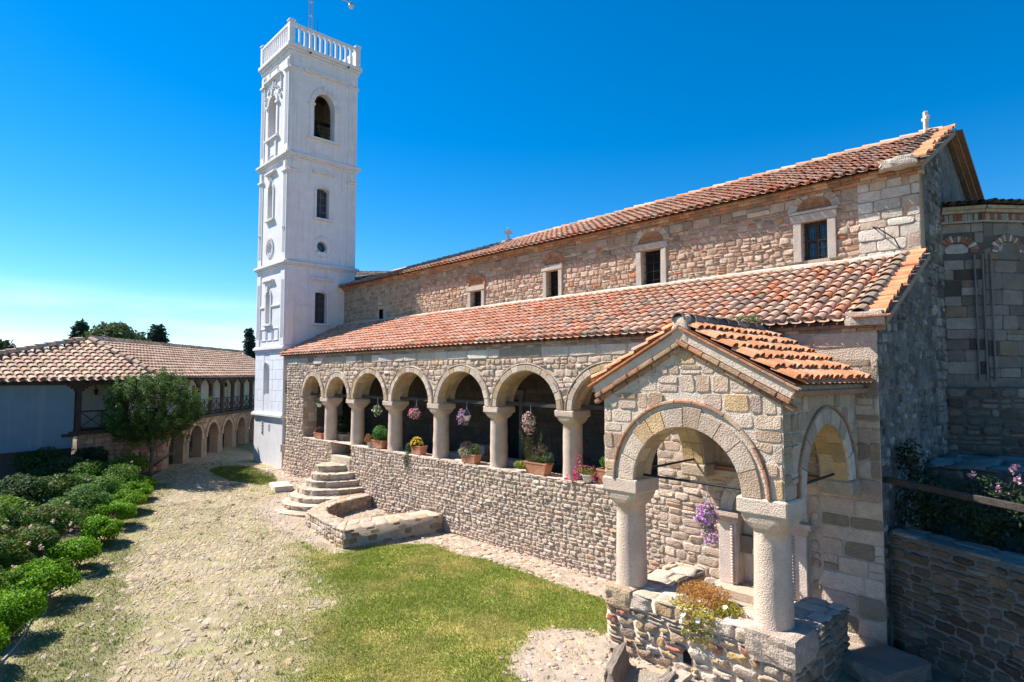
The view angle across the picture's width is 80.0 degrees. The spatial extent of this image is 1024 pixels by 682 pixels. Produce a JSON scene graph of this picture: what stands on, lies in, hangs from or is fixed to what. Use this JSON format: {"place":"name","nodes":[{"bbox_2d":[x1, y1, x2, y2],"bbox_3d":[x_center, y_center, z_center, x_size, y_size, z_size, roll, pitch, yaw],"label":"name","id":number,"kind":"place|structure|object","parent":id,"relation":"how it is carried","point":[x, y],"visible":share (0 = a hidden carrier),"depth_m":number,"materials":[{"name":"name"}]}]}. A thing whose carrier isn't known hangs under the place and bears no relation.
{"place":"outdoors","nodes":[
{"label":"outdoors","id":0,"kind":"place"},
{"bbox_2d":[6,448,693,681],"bbox_3d":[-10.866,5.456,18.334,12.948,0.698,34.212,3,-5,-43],"label":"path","id":1,"kind":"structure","parent":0,"point":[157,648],"depth_m":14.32,"materials":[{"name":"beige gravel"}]},
{"bbox_2d":[430,533,693,681],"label":"rubble chips","id":2,"kind":"object","parent":1,"relation":"on","point":[549,665],"visible":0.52,"depth_m":10.00,"materials":[{"name":"stone"}]},
{"bbox_2d":[258,467,607,598],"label":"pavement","id":3,"kind":"structure","parent":0,"point":[477,553],"depth_m":15.78,"materials":[{"name":"stone"}]},
{"bbox_2d":[449,451,489,461],"bbox_3d":[-1.506,3.902,20.569,1.650,0.248,0.715,-3,-4,40],"label":"marble block","id":4,"kind":"object","parent":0,"point":[484,458],"depth_m":20.28,"materials":[{"name":"grey stone"}]},
{"bbox_2d":[462,443,489,454],"bbox_3d":[-1.153,3.626,20.508,1.025,0.307,0.510,-3,-4,37],"label":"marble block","id":5,"kind":"object","parent":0,"point":[485,448],"depth_m":20.12,"materials":[{"name":"grey stone"}]},
{"bbox_2d":[0,427,961,681],"bbox_3d":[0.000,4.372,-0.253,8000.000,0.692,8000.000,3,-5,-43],"label":"ground","id":6,"kind":"structure","parent":0,"point":[243,452],"depth_m":12.00,"materials":[{"name":"beige gravel"}]},
{"bbox_2d":[0,515,11,539],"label":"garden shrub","id":7,"kind":"object","parent":6,"relation":"on","point":[1,523],"visible":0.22,"depth_m":14.80,"materials":[{"name":"green plant"}]},
{"bbox_2d":[0,566,13,591],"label":"rose bush","id":8,"kind":"object","parent":6,"relation":"on","point":[2,577],"visible":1,"depth_m":12.00,"materials":[{"name":"green plant"}]},
{"bbox_2d":[0,339,16,354],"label":"leafy tree","id":9,"kind":"object","parent":6,"relation":"on","point":[6,344],"visible":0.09,"depth_m":35.16,"materials":[{"name":"green plant"}]},
{"bbox_2d":[0,621,24,653],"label":"box bush","id":10,"kind":"object","parent":6,"relation":"on","point":[4,639],"visible":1,"depth_m":9.82,"materials":[{"name":"green plant"}]},
{"bbox_2d":[0,493,39,527],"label":"garden shrub","id":11,"kind":"object","parent":6,"relation":"on","point":[6,511],"visible":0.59,"depth_m":16.13,"materials":[{"name":"green plant"}]},
{"bbox_2d":[0,534,45,580],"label":"rose bush","id":12,"kind":"object","parent":6,"relation":"on","point":[12,555],"visible":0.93,"depth_m":13.17,"materials":[{"name":"green plant"}]},
{"bbox_2d":[0,587,48,635],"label":"box bush","id":13,"kind":"object","parent":6,"relation":"on","point":[16,610],"visible":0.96,"depth_m":10.86,"materials":[{"name":"green plant"}]},
{"bbox_2d":[0,472,49,511],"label":"garden shrub","id":14,"kind":"object","parent":6,"relation":"on","point":[28,488],"visible":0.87,"depth_m":18.40,"materials":[{"name":"green plant"}]},
{"bbox_2d":[0,519,72,562],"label":"rose bush","id":15,"kind":"object","parent":6,"relation":"on","point":[37,536],"visible":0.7,"depth_m":14.46,"materials":[{"name":"green plant"}]},
{"bbox_2d":[10,446,67,476],"bbox_3d":[-17.551,4.735,22.773,1.634,1.517,1.905,-1,-4,20],"label":"garden shrub","id":16,"kind":"object","parent":6,"relation":"on","point":[24,459],"visible":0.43,"depth_m":22.40,"materials":[{"name":"green plant"}]},
{"bbox_2d":[0,501,91,546],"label":"rose bush","id":17,"kind":"object","parent":6,"relation":"on","point":[57,512],"visible":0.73,"depth_m":15.99,"materials":[{"name":"green plant"}]},
{"bbox_2d":[0,557,98,599],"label":"box bush","id":18,"kind":"object","parent":6,"relation":"on","point":[47,576],"visible":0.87,"depth_m":12.47,"materials":[{"name":"green plant"}]},
{"bbox_2d":[17,472,87,505],"bbox_3d":[-14.762,4.859,19.667,1.870,1.230,1.681,0,-3,5],"label":"garden shrub","id":19,"kind":"object","parent":6,"relation":"on","point":[59,485],"visible":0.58,"depth_m":19.39,"materials":[{"name":"green plant"}]},
{"bbox_2d":[23,455,102,476],"bbox_3d":[-16.212,4.810,22.073,2.254,1.372,2.169,3,-5,-43],"label":"garden shrub","id":20,"kind":"object","parent":6,"relation":"on","point":[63,464],"visible":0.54,"depth_m":21.75,"materials":[{"name":"green plant"}]},
{"bbox_2d":[42,535,102,569],"bbox_3d":[-10.583,5.105,14.700,1.247,0.808,1.431,3,-5,-43],"label":"box bush","id":21,"kind":"object","parent":6,"relation":"on","point":[77,550],"visible":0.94,"depth_m":14.43,"materials":[{"name":"green plant"}]},
{"bbox_2d":[43,483,112,520],"bbox_3d":[-13.071,4.899,18.400,1.814,1.209,2.049,3,-5,-43],"label":"rose bush","id":22,"kind":"object","parent":6,"relation":"on","point":[86,496],"visible":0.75,"depth_m":18.14,"materials":[{"name":"green plant"}]},
{"bbox_2d":[67,318,89,342],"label":"conifer tree","id":23,"kind":"object","parent":6,"relation":"on","point":[80,327],"visible":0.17,"depth_m":42.21,"materials":[{"name":"green plant"}]},
{"bbox_2d":[0,473,171,663],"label":"kerb","id":24,"kind":"object","parent":6,"relation":"on","point":[7,655],"visible":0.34,"depth_m":10.81,"materials":[{"name":"stone"}]},
{"bbox_2d":[72,446,108,464],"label":"garden shrub","id":25,"kind":"object","parent":6,"relation":"on","point":[90,453],"visible":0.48,"depth_m":23.69,"materials":[{"name":"green plant"}]},
{"bbox_2d":[68,473,124,494],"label":"rose bush","id":26,"kind":"object","parent":6,"relation":"on","point":[110,484],"visible":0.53,"depth_m":20.23,"materials":[{"name":"green plant"}]},
{"bbox_2d":[77,514,123,542],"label":"box bush","id":27,"kind":"object","parent":6,"relation":"on","point":[99,526],"visible":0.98,"depth_m":16.40,"materials":[{"name":"green plant"}]},
{"bbox_2d":[68,459,141,483],"bbox_3d":[-14.907,4.909,22.249,2.320,1.248,2.287,3,-5,-43],"label":"rose bush","id":28,"kind":"object","parent":6,"relation":"on","point":[125,470],"visible":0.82,"depth_m":22.13,"materials":[{"name":"green plant"}]},
{"bbox_2d":[77,321,141,342],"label":"leafy tree","id":29,"kind":"object","parent":6,"relation":"on","point":[120,330],"visible":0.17,"depth_m":41.21,"materials":[{"name":"green plant"}]},
{"bbox_2d":[89,500,136,520],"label":"box bush","id":30,"kind":"object","parent":6,"relation":"on","point":[125,510],"visible":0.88,"depth_m":18.02,"materials":[{"name":"green plant"}]},
{"bbox_2d":[98,452,151,482],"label":"rose bush","id":31,"kind":"object","parent":6,"relation":"on","point":[136,459],"visible":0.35,"depth_m":23.93,"materials":[{"name":"green plant"}]},
{"bbox_2d":[106,489,148,505],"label":"box bush","id":32,"kind":"object","parent":6,"relation":"on","point":[132,496],"visible":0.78,"depth_m":19.68,"materials":[{"name":"green plant"}]},
{"bbox_2d":[0,335,255,480],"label":"guest house","id":33,"kind":"structure","parent":6,"relation":"on","point":[49,397],"depth_m":26.22,"materials":[{"name":"tile"}]},
{"bbox_2d":[173,383,253,412],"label":"gallery doors","id":34,"kind":"structure","parent":33,"relation":"in","point":[226,393],"depth_m":38.00,"materials":[{"name":"brown wood"}]},
{"bbox_2d":[120,481,153,494],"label":"box bush","id":35,"kind":"object","parent":6,"relation":"on","point":[145,488],"visible":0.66,"depth_m":21.25,"materials":[{"name":"green plant"}]},
{"bbox_2d":[131,475,157,484],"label":"box bush","id":36,"kind":"object","parent":6,"relation":"on","point":[150,480],"visible":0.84,"depth_m":22.91,"materials":[{"name":"green plant"}]},
{"bbox_2d":[137,331,151,340],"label":"leafy tree","id":37,"kind":"object","parent":6,"relation":"on","point":[142,335],"visible":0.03,"depth_m":45.12,"materials":[{"name":"green plant"}]},
{"bbox_2d":[93,366,212,474],"bbox_3d":[-15.195,3.484,25.836,4.202,4.853,4.058,3,-5,-43],"label":"courtyard tree","id":38,"kind":"object","parent":6,"relation":"on","point":[176,395],"visible":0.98,"depth_m":25.16,"materials":[{"name":"green plant"}]},
{"bbox_2d":[145,323,169,342],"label":"cypress tree","id":39,"kind":"object","parent":6,"relation":"on","point":[156,333],"visible":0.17,"depth_m":47.26,"materials":[{"name":"green plant"}]},
{"bbox_2d":[241,327,255,358],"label":"cypress tree","id":40,"kind":"object","parent":6,"relation":"on","point":[249,342],"visible":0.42,"depth_m":55.55,"materials":[{"name":"green plant"}]},
{"bbox_2d":[269,481,292,492],"bbox_3d":[-9.013,5.743,23.778,0.717,0.360,1.203,2,-4,-30],"label":"stone block","id":41,"kind":"object","parent":6,"relation":"on","point":[282,486],"depth_m":23.42,"materials":[{"name":"stone"}]},
{"bbox_2d":[1,465,606,681],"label":"grass","id":42,"kind":"structure","parent":6,"relation":"on","point":[243,470],"depth_m":12.14,"materials":[{"name":"green plant"}]},
{"bbox_2d":[251,18,361,468],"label":"bell tower","id":43,"kind":"structure","parent":6,"relation":"on","point":[308,169],"depth_m":29.39,"materials":[{"name":"white paint"}]},
{"bbox_2d":[308,0,353,47],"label":"antenna mast","id":44,"kind":"object","parent":43,"relation":"on","point":[351,5],"visible":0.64,"depth_m":30.65,"materials":[{"name":"metal"}]},
{"bbox_2d":[273,453,363,517],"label":"stone steps","id":45,"kind":"structure","parent":6,"relation":"on","point":[333,478],"depth_m":21.95,"materials":[{"name":"beige stone"}]},
{"bbox_2d":[13,476,637,681],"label":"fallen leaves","id":46,"kind":"object","parent":6,"relation":"on","point":[229,592],"visible":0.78,"depth_m":11.54,"materials":[{"name":"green plant"}]},
{"bbox_2d":[305,492,442,548],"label":"stone planter wall","id":47,"kind":"structure","parent":6,"relation":"on","point":[323,520],"depth_m":17.91,"materials":[{"name":"beige stone"}]},
{"bbox_2d":[604,642,692,681],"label":"stone channel","id":48,"kind":"object","parent":6,"relation":"on","point":[619,668],"visible":1,"depth_m":9.11,"materials":[{"name":"beige stone"}]},
{"bbox_2d":[278,111,1023,646],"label":"church","id":49,"kind":"structure","parent":6,"relation":"on","point":[894,267],"depth_m":14.66,"materials":[{"name":"stone"}]},
{"bbox_2d":[313,426,323,438],"bbox_3d":[-7.970,3.753,25.154,0.322,0.512,0.928,3,-5,-43],"label":"terracotta planter","id":50,"kind":"object","parent":49,"relation":"on","point":[318,432],"visible":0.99,"depth_m":24.99,"materials":[{"name":"orange ceramic"}]},
{"bbox_2d":[317,394,321,406],"bbox_3d":[-8.039,2.493,25.439,0.248,0.520,0.272,3,-5,-43],"label":"hanging basket","id":51,"kind":"object","parent":49,"relation":"hanging from","point":[319,405],"visible":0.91,"depth_m":25.41,"materials":[{"name":"plastic"}]},
{"bbox_2d":[337,413,350,451],"bbox_3d":[-6.885,3.745,25.068,0.745,1.617,0.939,3,-5,-43],"label":"stone planter","id":52,"kind":"object","parent":49,"relation":"on","point":[343,434],"visible":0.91,"depth_m":24.87,"materials":[{"name":"stone"}]},
{"bbox_2d":[364,434,371,446],"bbox_3d":[-5.197,3.588,22.058,0.312,0.482,0.390,3,-5,-43],"label":"flower pot","id":53,"kind":"object","parent":49,"relation":"on","point":[369,443],"visible":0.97,"depth_m":21.98,"materials":[{"name":"plastic"}]},
{"bbox_2d":[373,403,382,416],"bbox_3d":[-4.869,2.400,22.097,0.402,0.680,0.389,3,-5,-43],"label":"hanging basket","id":54,"kind":"object","parent":49,"relation":"hanging from","point":[377,410],"visible":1,"depth_m":22.02,"materials":[{"name":"plastic"}]},
{"bbox_2d":[371,425,387,448],"bbox_3d":[-4.660,3.395,21.688,0.539,0.825,0.829,3,-5,-43],"label":"terracotta planter","id":55,"kind":"object","parent":49,"relation":"on","point":[380,437],"visible":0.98,"depth_m":21.55,"materials":[{"name":"green plant"}]},
{"bbox_2d":[377,300,385,318],"bbox_3d":[-5.867,-1.397,27.548,0.400,0.890,0.640,3,-5,-43],"label":"window","id":56,"kind":"structure","parent":49,"relation":"in","point":[381,303],"depth_m":27.42,"materials":[{"name":"stone"}]},
{"bbox_2d":[407,400,421,418],"bbox_3d":[-3.264,2.292,20.374,0.460,0.664,0.426,3,-5,-43],"label":"hanging basket","id":57,"kind":"object","parent":49,"relation":"hanging from","point":[415,413],"visible":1,"depth_m":20.30,"materials":[{"name":"plastic"}]},
{"bbox_2d":[403,437,427,467],"bbox_3d":[-3.181,3.683,20.088,0.961,1.066,0.442,-2,-4,35],"label":"terracotta planter","id":58,"kind":"object","parent":49,"relation":"on","point":[417,447],"visible":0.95,"depth_m":19.98,"materials":[{"name":"orange plant"}]},
{"bbox_2d":[456,408,470,425],"bbox_3d":[-1.450,2.216,18.472,0.457,0.732,0.409,3,-5,-43],"label":"hanging basket","id":59,"kind":"object","parent":49,"relation":"hanging from","point":[464,417],"visible":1,"depth_m":18.41,"materials":[{"name":"plastic"}]},
{"bbox_2d":[457,440,481,463],"bbox_3d":[-1.258,3.275,18.079,0.445,0.648,0.905,3,-5,-43],"label":"terracotta planter","id":60,"kind":"object","parent":49,"relation":"on","point":[472,456],"visible":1,"depth_m":17.93,"materials":[{"name":"green plant"}]},
{"bbox_2d":[466,273,485,307],"bbox_3d":[-1.269,-1.814,22.793,0.298,1.404,1.112,3,-5,-43],"label":"window","id":61,"kind":"structure","parent":49,"relation":"in","point":[479,296],"depth_m":22.85,"materials":[{"name":"stone"}]},
{"bbox_2d":[507,389,525,459],"bbox_3d":[0.006,2.992,21.168,0.380,2.630,1.500,3,-5,-43],"label":"gallery doorway","id":62,"kind":"structure","parent":49,"relation":"in","point":[515,449],"depth_m":21.17,"materials":[{"name":"stone"}]},
{"bbox_2d":[520,405,535,434],"bbox_3d":[0.464,2.135,16.471,0.485,0.802,0.402,3,-5,-43],"label":"hanging basket","id":63,"kind":"object","parent":49,"relation":"hanging from","point":[529,422],"visible":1,"depth_m":16.39,"materials":[{"name":"plant"}]},
{"bbox_2d":[513,430,554,474],"bbox_3d":[0.596,2.917,16.156,0.487,1.142,1.355,3,-5,-43],"label":"terracotta planter","id":64,"kind":"object","parent":49,"relation":"on","point":[539,463],"visible":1,"depth_m":15.98,"materials":[{"name":"green plant"}]},
{"bbox_2d":[541,252,564,297],"bbox_3d":[1.400,-2.135,19.987,0.307,1.560,1.009,3,-5,-43],"label":"window","id":65,"kind":"structure","parent":49,"relation":"in","point":[557,276],"depth_m":20.04,"materials":[{"name":"stone"}]},
{"bbox_2d":[564,455,597,482],"bbox_3d":[1.708,3.123,14.835,0.475,0.643,1.072,3,-5,-43],"label":"bowl pot","id":66,"kind":"object","parent":49,"relation":"on","point":[587,476],"visible":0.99,"depth_m":14.68,"materials":[{"name":"plastic"}]},
{"bbox_2d":[596,456,604,483],"bbox_3d":[2.309,3.032,14.420,0.417,0.711,0.572,3,-5,-43],"label":"terracotta planter","id":67,"kind":"object","parent":49,"relation":"on","point":[601,472],"visible":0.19,"depth_m":14.44,"materials":[{"name":"orange ceramic"}]},
{"bbox_2d":[633,226,669,285],"bbox_3d":[3.996,-2.418,17.270,0.299,1.699,1.236,3,-5,-43],"label":"window","id":68,"kind":"structure","parent":49,"relation":"in","point":[656,261],"depth_m":17.32,"materials":[{"name":"stone"}]},
{"bbox_2d":[709,478,814,604],"bbox_3d":[4.668,3.685,11.458,0.668,2.475,1.929,3,-5,-43],"label":"blocked doorway","id":69,"kind":"structure","parent":49,"relation":"in","point":[728,514],"depth_m":11.79,"materials":[{"name":"stone"}]},
{"bbox_2d":[788,191,840,262],"bbox_3d":[7.011,-2.668,14.087,0.320,1.661,1.163,3,-5,-43],"label":"window","id":70,"kind":"structure","parent":49,"relation":"in","point":[820,242],"depth_m":14.11,"materials":[{"name":"stone"}]},
{"bbox_2d":[884,476,1023,512],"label":"timber rail","id":71,"kind":"object","parent":49,"relation":"attached to","point":[1009,505],"visible":1,"depth_m":9.00,"materials":[{"name":"brown wood"}]},
{"bbox_2d":[588,312,873,681],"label":"porch","id":72,"kind":"object","parent":6,"relation":"on","point":[699,385],"visible":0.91,"depth_m":9.30,"materials":[{"name":"stone"}]},
{"bbox_2d":[693,485,719,546],"bbox_3d":[2.986,2.660,9.392,0.391,0.966,0.400,3,-5,-43],"label":"hanging basket","id":73,"kind":"object","parent":72,"relation":"hanging from","point":[707,520],"visible":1,"depth_m":9.31,"materials":[{"name":"plant"}]},
{"bbox_2d":[668,579,745,649],"bbox_3d":[2.962,4.099,9.253,0.782,0.826,1.129,3,-5,-43],"label":"withered plant","id":74,"kind":"object","parent":72,"relation":"on","point":[723,606],"visible":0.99,"depth_m":9.13,"materials":[{"name":"orange plant"}]},
{"bbox_2d":[734,314,761,324],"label":"weed tuft","id":75,"kind":"object","parent":72,"relation":"on","point":[748,318],"visible":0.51,"depth_m":11.52,"materials":[{"name":"green plant"}]},
{"bbox_2d":[842,643,931,681],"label":"stone block","id":76,"kind":"object","parent":6,"relation":"on","point":[883,662],"depth_m":9.00,"materials":[{"name":"stone"}]},
{"bbox_2d":[889,528,1023,681],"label":"retaining wall","id":77,"kind":"structure","parent":6,"relation":"on","point":[957,606],"depth_m":9.04,"materials":[{"name":"stone"}]},
{"bbox_2d":[0,0,1023,353],"label":"sky","id":78,"kind":"structure","parent":0,"point":[130,130],"materials":[{"name":"blue"}]},
{"bbox_2d":[508,458,525,467],"bbox_3d":[0.008,3.932,18.973,0.559,0.508,1.114,3,-5,-43],"label":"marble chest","id":79,"kind":"object","parent":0,"point":[511,461],"visible":0.14,"depth_m":18.70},
{"bbox_2d":[922,520,1023,554],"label":"terrace ground","id":80,"kind":"structure","parent":0,"point":[1018,549],"depth_m":10.58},
{"bbox_2d":[894,438,962,535],"bbox_3d":[7.027,2.527,10.343,0.924,1.756,1.010,3,-5,-43],"label":"rose bush","id":81,"kind":"object","parent":80,"relation":"on","point":[925,509],"visible":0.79,"depth_m":10.29,"materials":[{"name":"green plant"}]},
{"bbox_2d":[925,453,1023,531],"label":"terrace ledge","id":82,"kind":"object","parent":80,"relation":"on","point":[959,467],"visible":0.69,"depth_m":11.48,"materials":[{"name":"stone"}]},
{"bbox_2d":[945,470,1023,551],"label":"rose bush","id":83,"kind":"object","parent":80,"relation":"on","point":[988,530],"visible":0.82,"depth_m":9.42,"materials":[{"name":"green plant"}]},
{"bbox_2d":[1007,464,1023,551],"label":"rose bush","id":84,"kind":"object","parent":80,"relation":"on","point":[1020,494],"visible":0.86,"depth_m":9.23,"materials":[{"name":"green plant"}]}
]}

